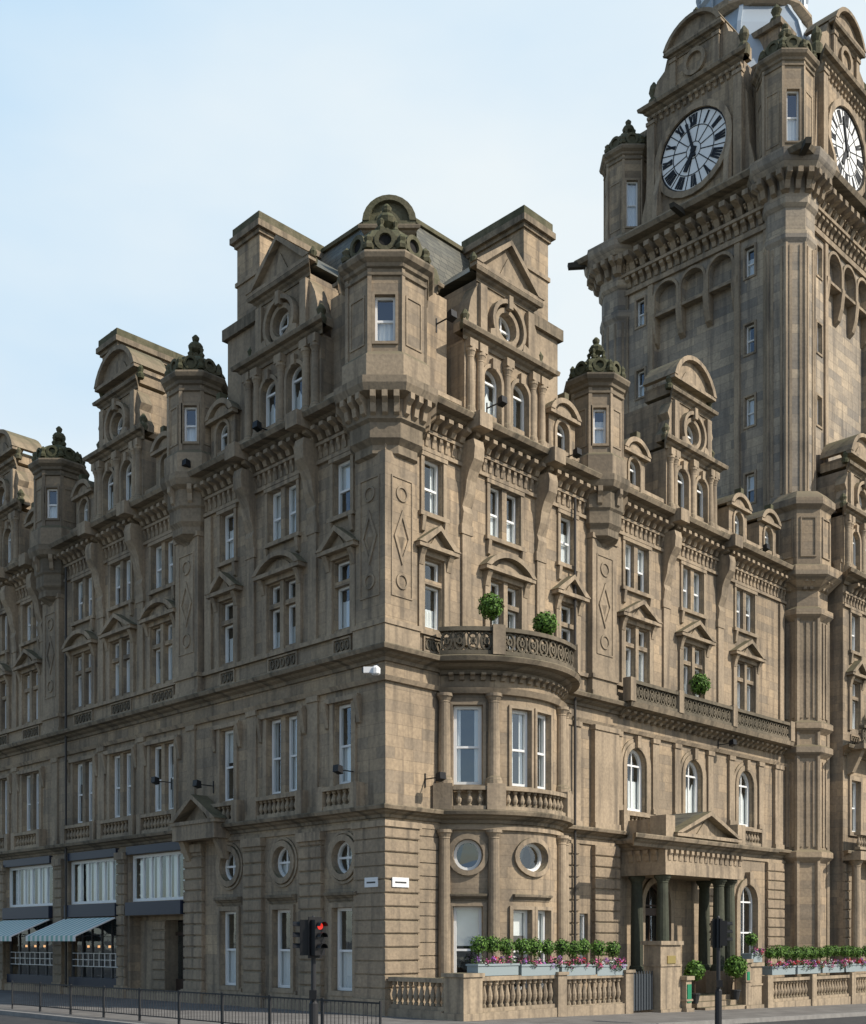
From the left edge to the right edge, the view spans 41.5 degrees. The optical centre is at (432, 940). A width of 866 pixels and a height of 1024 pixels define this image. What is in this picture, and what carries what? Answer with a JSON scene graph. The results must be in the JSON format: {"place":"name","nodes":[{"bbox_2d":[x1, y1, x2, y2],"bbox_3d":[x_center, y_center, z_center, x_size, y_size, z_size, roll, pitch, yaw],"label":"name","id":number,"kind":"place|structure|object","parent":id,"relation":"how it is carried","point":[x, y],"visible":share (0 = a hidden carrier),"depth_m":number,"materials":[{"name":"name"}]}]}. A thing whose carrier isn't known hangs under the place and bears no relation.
{"place":"outdoors","nodes":[
{"label":"outdoors","id":0,"kind":"place"},
{"bbox_2d":[0,990,865,1023],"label":"pavement","id":1,"kind":"structure","parent":0,"point":[729,1016],"depth_m":36.59,"materials":[{"name":"grey concrete"}]},
{"bbox_2d":[11,981,381,1023],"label":"pedestrian guard rail","id":2,"kind":"object","parent":1,"relation":"on","point":[222,994],"visible":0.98,"depth_m":31.29,"materials":[{"name":"grey metal"}]},
{"bbox_2d":[293,916,327,1023],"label":"traffic light","id":3,"kind":"object","parent":1,"relation":"on","point":[312,935],"visible":1,"depth_m":25.35,"materials":[{"name":"grey metal"}]},
{"bbox_2d":[0,823,851,1002],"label":"rusticated stone","id":4,"kind":"object","parent":1,"relation":"on","point":[388,925],"visible":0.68,"depth_m":39.24,"materials":[{"name":"stone"}]},
{"bbox_2d":[364,877,377,886],"bbox_3d":[-1.903,-1.800,35.236,0.600,0.300,0.034,0,0,45],"label":"street name sign","id":5,"kind":"object","parent":4,"relation":"attached to","point":[371,882],"visible":1,"depth_m":35.21,"materials":[{"name":"white metal"}]},
{"bbox_2d":[392,877,408,887],"bbox_3d":[-1.003,-1.800,35.250,0.700,0.300,0.033,0,0,-45],"label":"street name sign","id":6,"kind":"object","parent":4,"relation":"attached to","point":[399,882],"visible":1,"depth_m":35.23,"materials":[{"name":"white metal"}]},
{"bbox_2d":[0,228,865,1005],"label":"stone walls","id":7,"kind":"structure","parent":1,"relation":"on","point":[398,730],"depth_m":41.03,"materials":[{"name":"brown stone"}]},
{"bbox_2d":[10,917,115,977],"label":"shop frames","id":8,"kind":"structure","parent":7,"relation":"in","point":[72,957],"depth_m":49.39,"materials":[{"name":"black metal"}]},
{"bbox_2d":[2,842,184,986],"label":"shop fascia","id":9,"kind":"structure","parent":7,"relation":"on","point":[141,908],"depth_m":47.61,"materials":[{"name":"grey paint"}]},
{"bbox_2d":[0,919,48,940],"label":"shop awning","id":10,"kind":"object","parent":9,"relation":"attached to","point":[9,929],"visible":0.98,"depth_m":50.37,"materials":[{"name":"teal fabric"}]},
{"bbox_2d":[26,917,114,940],"bbox_3d":[-14.948,-0.465,47.074,1.800,0.970,4.250,0,0,-45],"label":"shop awning","id":11,"kind":"object","parent":9,"relation":"attached to","point":[69,929],"visible":1,"depth_m":46.72,"materials":[{"name":"teal fabric"}]},
{"bbox_2d":[65,497,575,987],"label":"drain pipes","id":12,"kind":"object","parent":7,"relation":"attached to","point":[575,751],"visible":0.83,"depth_m":41.24,"materials":[{"name":"grey metal"}]},
{"bbox_2d":[362,664,379,675],"bbox_3d":[-1.877,-8.160,34.524,0.546,0.320,0.534,0,0,-8],"label":"security camera","id":13,"kind":"object","parent":7,"relation":"attached to","point":[374,670],"visible":1,"depth_m":34.36,"materials":[{"name":"white plastic"}]},
{"bbox_2d":[18,234,741,986],"bbox_3d":[-3.235,-9.273,59.438,33.498,24.546,39.530,0,0,-45],"label":"dark interior","id":14,"kind":"object","parent":7,"relation":"in","point":[466,854],"visible":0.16,"depth_m":44.91,"materials":[{"name":"black"}]},
{"bbox_2d":[25,945,110,947],"bbox_3d":[-10.804,0.150,49.291,37.958,0.500,8.344,0,0,24],"label":"warm interior","id":15,"kind":"object","parent":14,"relation":"attached to","point":[88,946],"visible":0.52,"depth_m":49.07,"materials":[{"name":"brown"}]},
{"bbox_2d":[16,324,746,987],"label":"curtains","id":16,"kind":"object","parent":7,"relation":"on","point":[466,924],"visible":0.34,"depth_m":39.24,"materials":[{"name":"white fabric"}]},
{"bbox_2d":[176,884,656,990],"bbox_3d":[-0.373,-0.149,44.861,19.445,4.298,1.571,0,0,-4],"label":"door frame","id":17,"kind":"object","parent":7,"relation":"attached to","point":[649,911],"visible":0.14,"depth_m":45.48,"materials":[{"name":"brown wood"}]},
{"bbox_2d":[2,297,860,990],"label":"window frames","id":18,"kind":"structure","parent":7,"relation":"in","point":[342,707],"depth_m":41.96,"materials":[{"name":"white wood"}]},
{"bbox_2d":[15,194,848,509],"bbox_3d":[-2.941,-22.650,46.491,46.904,6.500,23.434,0,0,6],"label":"mossy stone","id":19,"kind":"object","parent":7,"relation":"on","point":[387,214],"visible":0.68,"depth_m":41.57,"materials":[{"name":"stone"}]},
{"bbox_2d":[0,235,865,1015],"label":"stone trim","id":20,"kind":"structure","parent":7,"relation":"attached to","point":[200,593],"depth_m":41.70,"materials":[{"name":"brown stone"}]},
{"bbox_2d":[0,212,865,905],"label":"stone cornices","id":21,"kind":"object","parent":7,"relation":"attached to","point":[402,436],"visible":0.65,"depth_m":40.66,"materials":[{"name":"brown stone"}]},
{"bbox_2d":[0,626,865,744],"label":"balcony railing","id":22,"kind":"object","parent":7,"relation":"on","point":[663,697],"visible":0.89,"depth_m":40.86,"materials":[{"name":"brown stone"}]},
{"bbox_2d":[0,784,865,850],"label":"balusters","id":23,"kind":"object","parent":7,"relation":"on","point":[556,806],"visible":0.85,"depth_m":38.75,"materials":[{"name":"stone"}]},
{"bbox_2d":[151,309,769,792],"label":"floodlights","id":24,"kind":"object","parent":7,"relation":"attached to","point":[577,453],"visible":0.85,"depth_m":38.36,"materials":[{"name":"black metal"}]},
{"bbox_2d":[477,591,504,649],"bbox_3d":[1.851,-10.105,36.563,0.876,2.110,0.893,0,0,-45],"label":"topiary tree","id":25,"kind":"object","parent":7,"relation":"on","point":[490,606],"visible":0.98,"depth_m":36.36,"materials":[{"name":"green plant"}]},
{"bbox_2d":[311,227,701,826],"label":"slate roof","id":26,"kind":"structure","parent":7,"relation":"on","point":[449,263],"depth_m":40.61,"materials":[{"name":"grey stone"}]},
{"bbox_2d":[532,611,558,654],"bbox_3d":[3.692,-9.948,37.581,0.882,1.796,0.897,0,0,-45],"label":"topiary tree","id":27,"kind":"object","parent":7,"relation":"on","point":[542,622],"visible":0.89,"depth_m":37.33,"materials":[{"name":"green plant"}]},
{"bbox_2d":[628,875,736,971],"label":"porch columns","id":28,"kind":"structure","parent":7,"relation":"on","point":[723,900],"depth_m":45.29,"materials":[{"name":"stone"}]},
{"bbox_2d":[688,673,710,697],"bbox_3d":[10.995,-10.032,47.030,0.910,1.965,0.931,0,0,45],"label":"topiary tree","id":29,"kind":"object","parent":7,"relation":"on","point":[701,685],"visible":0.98,"depth_m":46.80,"materials":[{"name":"green plant"}]},
{"bbox_2d":[387,969,635,1020],"bbox_3d":[2.754,1.920,36.704,8.570,1.960,3.250,0,0,-45],"label":"garden balustrade","id":30,"kind":"object","parent":1,"relation":"on","point":[464,996],"visible":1,"depth_m":34.59,"materials":[{"name":"stone"}]},
{"bbox_2d":[466,935,519,975],"bbox_3d":[1.802,0.424,34.072,1.860,1.222,0.744,0,0,-45],"label":"flower planter","id":31,"kind":"object","parent":30,"relation":"on","point":[493,966],"visible":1,"depth_m":33.92,"materials":[{"name":"grey"}]},
{"bbox_2d":[515,937,562,975],"bbox_3d":[3.214,0.471,35.437,1.888,1.206,0.784,0,0,-45],"label":"flower planter","id":32,"kind":"object","parent":30,"relation":"on","point":[537,967],"visible":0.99,"depth_m":35.32,"materials":[{"name":"grey"}]},
{"bbox_2d":[554,938,599,975],"bbox_3d":[4.585,0.512,36.806,1.939,1.201,0.750,0,0,-45],"label":"flower planter","id":33,"kind":"object","parent":30,"relation":"on","point":[579,966],"visible":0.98,"depth_m":36.68,"materials":[{"name":"grey"}]},
{"bbox_2d":[590,939,627,975],"bbox_3d":[5.814,0.550,38.023,1.698,1.201,0.813,0,0,-45],"label":"flower planter","id":34,"kind":"object","parent":30,"relation":"on","point":[613,967],"visible":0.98,"depth_m":37.91,"materials":[{"name":"grey"}]},
{"bbox_2d":[641,941,694,1012],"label":"gate pier","id":35,"kind":"structure","parent":1,"relation":"on","point":[662,960],"depth_m":40.06,"materials":[{"name":"stone"}]},
{"bbox_2d":[634,971,652,1010],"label":"metal gate","id":36,"kind":"structure","parent":35,"relation":"attached to","point":[643,991],"depth_m":39.48,"materials":[{"name":"grey metal"}]},
{"bbox_2d":[687,984,691,1002],"bbox_3d":[9.104,1.875,40.593,0.250,0.650,0.030,0,0,-45],"label":"menu sign","id":37,"kind":"object","parent":35,"relation":"attached to","point":[689,991],"visible":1,"depth_m":40.58,"materials":[{"name":"green"}]},
{"bbox_2d":[683,960,705,1003],"bbox_3d":[9.568,1.494,41.782,0.803,1.613,0.768,0,0,-28],"label":"topiary tree","id":38,"kind":"object","parent":1,"relation":"on","point":[695,969],"visible":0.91,"depth_m":41.62,"materials":[{"name":"green plant"}]},
{"bbox_2d":[567,0,865,992],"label":"clock tower","id":39,"kind":"structure","parent":1,"relation":"on","point":[729,252],"depth_m":55.48,"materials":[{"name":"stone"}]},
{"bbox_2d":[627,91,817,499],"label":"window frames","id":40,"kind":"structure","parent":39,"relation":"in","point":[788,92],"depth_m":55.31,"materials":[{"name":"white paint"}]},
{"bbox_2d":[733,959,764,1008],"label":"gate pier","id":41,"kind":"structure","parent":1,"relation":"on","point":[749,983],"depth_m":44.30,"materials":[{"name":"stone"}]},
{"bbox_2d":[740,933,765,961],"bbox_3d":[12.535,0.256,44.660,0.914,1.168,0.747,0,0,-45],"label":"flower planter","id":42,"kind":"object","parent":41,"relation":"on","point":[756,955],"visible":1,"depth_m":44.53,"materials":[{"name":"grey"}]},
{"bbox_2d":[762,972,865,1007],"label":"garden balustrade","id":43,"kind":"object","parent":1,"relation":"on","point":[849,988],"visible":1,"depth_m":47.84,"materials":[{"name":"stone"}]},
{"bbox_2d":[762,944,795,974],"bbox_3d":[14.017,0.757,46.174,0.767,1.226,1.978,0,0,45],"label":"flower planter","id":44,"kind":"object","parent":43,"relation":"on","point":[780,967],"visible":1,"depth_m":45.96,"materials":[{"name":"grey"}]},
{"bbox_2d":[790,945,823,973],"bbox_3d":[15.565,0.778,47.701,2.100,1.184,0.835,0,0,-45],"label":"flower planter","id":45,"kind":"object","parent":43,"relation":"on","point":[808,966],"visible":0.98,"depth_m":47.55,"materials":[{"name":"grey"}]},
{"bbox_2d":[816,945,848,972],"bbox_3d":[17.114,0.766,49.210,0.787,1.207,2.218,0,0,45],"label":"flower planter","id":46,"kind":"object","parent":43,"relation":"on","point":[831,966],"visible":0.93,"depth_m":49.13,"materials":[{"name":"grey"}]},
{"bbox_2d":[839,945,865,971],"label":"flower planter","id":47,"kind":"object","parent":43,"relation":"on","point":[857,965],"visible":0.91,"depth_m":50.66,"materials":[{"name":"grey"}]},
{"bbox_2d":[860,946,865,961],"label":"flower planter","id":48,"kind":"object","parent":43,"relation":"on","point":[864,949],"visible":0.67,"depth_m":51.81,"materials":[{"name":"grey"}]},
{"bbox_2d":[0,1015,865,1023],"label":"road","id":49,"kind":"structure","parent":0,"point":[5,1019],"depth_m":36.65,"materials":[{"name":"grey asphalt"}]},
{"bbox_2d":[709,916,732,1023],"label":"traffic light","id":50,"kind":"object","parent":49,"relation":"on","point":[719,938],"visible":1,"depth_m":31.94,"materials":[{"name":"grey metal"}]},
{"bbox_2d":[0,0,865,481],"label":"sky","id":51,"kind":"structure","parent":0,"point":[136,136],"materials":[{"name":"blue"}]},
{"bbox_2d":[723,954,747,999],"bbox_3d":[11.556,1.385,43.620,0.918,1.729,0.935,0,0,-45],"label":"topiary tree","id":52,"kind":"object","parent":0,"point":[735,966],"visible":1,"depth_m":43.46,"materials":[{"name":"green plant"}]}
]}

